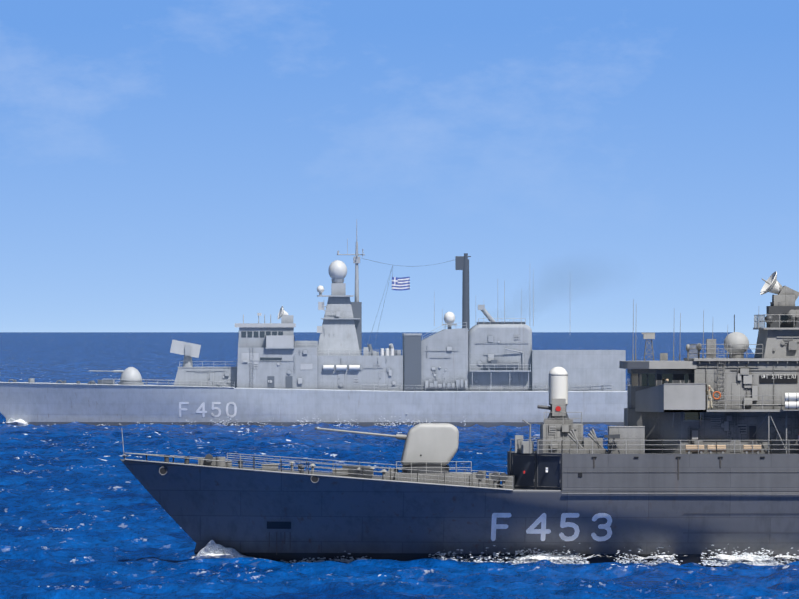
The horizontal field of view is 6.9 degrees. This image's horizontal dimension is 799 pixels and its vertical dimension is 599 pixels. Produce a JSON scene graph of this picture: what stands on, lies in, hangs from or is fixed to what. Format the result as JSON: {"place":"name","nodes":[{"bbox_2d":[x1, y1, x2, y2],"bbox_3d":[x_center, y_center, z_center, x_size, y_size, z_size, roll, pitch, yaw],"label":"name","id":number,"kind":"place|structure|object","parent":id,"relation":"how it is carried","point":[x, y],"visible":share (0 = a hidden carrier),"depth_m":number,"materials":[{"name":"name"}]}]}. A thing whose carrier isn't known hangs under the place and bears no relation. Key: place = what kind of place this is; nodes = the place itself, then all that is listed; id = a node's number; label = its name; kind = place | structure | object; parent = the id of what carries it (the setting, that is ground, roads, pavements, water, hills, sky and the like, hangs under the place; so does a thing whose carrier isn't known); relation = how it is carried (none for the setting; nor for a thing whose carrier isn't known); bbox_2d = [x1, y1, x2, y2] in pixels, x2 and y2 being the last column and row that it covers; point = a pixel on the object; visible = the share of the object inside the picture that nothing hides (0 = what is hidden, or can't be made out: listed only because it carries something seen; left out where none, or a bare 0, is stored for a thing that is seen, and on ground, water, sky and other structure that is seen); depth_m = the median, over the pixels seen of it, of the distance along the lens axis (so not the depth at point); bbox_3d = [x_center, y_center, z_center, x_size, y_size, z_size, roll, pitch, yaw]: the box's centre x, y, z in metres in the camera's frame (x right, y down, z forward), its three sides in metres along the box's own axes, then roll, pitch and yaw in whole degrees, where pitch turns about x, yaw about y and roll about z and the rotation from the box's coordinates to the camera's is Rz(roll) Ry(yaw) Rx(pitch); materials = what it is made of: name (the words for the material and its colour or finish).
{"place":"outdoors","nodes":[
{"label":"outdoors","id":0,"kind":"place"},
{"bbox_2d":[0,332,798,598],"bbox_3d":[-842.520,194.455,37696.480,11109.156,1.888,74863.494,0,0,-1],"label":"sea","id":1,"kind":"structure","parent":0,"point":[84,514],"depth_m":644.97,"materials":[{"name":"liquid"}]},
{"bbox_2d":[3,419,26,423],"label":"bow wave","id":2,"kind":"object","parent":1,"relation":"on","point":[21,420],"depth_m":1213.82,"materials":[{"name":"white liquid"}]},
{"bbox_2d":[5,416,465,425],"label":"foam","id":3,"kind":"object","parent":1,"relation":"on","point":[11,420],"visible":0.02,"depth_m":1209.47,"materials":[{"name":"white"}]},
{"bbox_2d":[0,383,626,426],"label":"ship hull","id":4,"kind":"object","parent":1,"relation":"on","point":[52,404],"depth_m":1210.08,"materials":[{"name":"grey metal"}]},
{"bbox_2d":[179,402,236,416],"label":"number","id":5,"kind":"object","parent":4,"relation":"attached to","point":[202,406],"depth_m":1209.45,"materials":[{"name":"white paint"}]},
{"bbox_2d":[0,225,625,390],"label":"ship superstructure","id":6,"kind":"object","parent":4,"relation":"on","point":[492,355],"depth_m":1211.05,"materials":[{"name":"grey metal"}]},
{"bbox_2d":[120,449,798,566],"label":"ship hull","id":7,"kind":"object","parent":1,"relation":"on","point":[646,501],"visible":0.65,"depth_m":491.31,"materials":[{"name":"metal"}]},
{"bbox_2d":[267,521,290,528],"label":"hull opening","id":8,"kind":"object","parent":7,"relation":"in","point":[278,525],"visible":1,"depth_m":494.25,"materials":[{"name":"black"}]},
{"bbox_2d":[265,519,292,531],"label":"recess frame","id":9,"kind":"object","parent":7,"relation":"attached to","point":[278,530],"visible":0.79,"depth_m":494.36,"materials":[{"name":"grey metal"}]},
{"bbox_2d":[121,271,798,490],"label":"ship superstructure","id":10,"kind":"object","parent":7,"relation":"on","point":[735,402],"visible":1,"depth_m":491.74,"materials":[{"name":"grey metal"}]},
{"bbox_2d":[491,513,611,540],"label":"number","id":11,"kind":"object","parent":7,"relation":"attached to","point":[543,531],"visible":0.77,"depth_m":490.94,"materials":[{"name":"white paint"}]},
{"bbox_2d":[683,532,798,533],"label":"hull strake","id":12,"kind":"object","parent":7,"relation":"on","point":[740,532],"visible":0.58,"depth_m":490.81,"materials":[{"name":"grey metal"}]},
{"bbox_2d":[684,513,798,513],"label":"stiffener","id":13,"kind":"object","parent":7,"relation":"attached to","point":[741,513],"visible":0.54,"depth_m":490.24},
{"bbox_2d":[191,553,797,561],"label":"foam","id":14,"kind":"object","parent":1,"relation":"on","point":[652,557],"visible":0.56,"depth_m":491.41,"materials":[{"name":"white liquid"}]},
{"bbox_2d":[195,540,798,565],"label":"foam","id":15,"kind":"object","parent":1,"relation":"on","point":[211,546],"visible":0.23,"depth_m":491.89,"materials":[{"name":"white"}]},
{"bbox_2d":[0,0,798,352],"label":"sky","id":16,"kind":"structure","parent":0,"point":[166,165],"materials":[{"name":"blue"}]},
{"bbox_2d":[485,245,642,321],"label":"smoke","id":17,"kind":"object","parent":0,"point":[565,282],"depth_m":1215.30,"materials":[{"name":"grey"}]}
]}

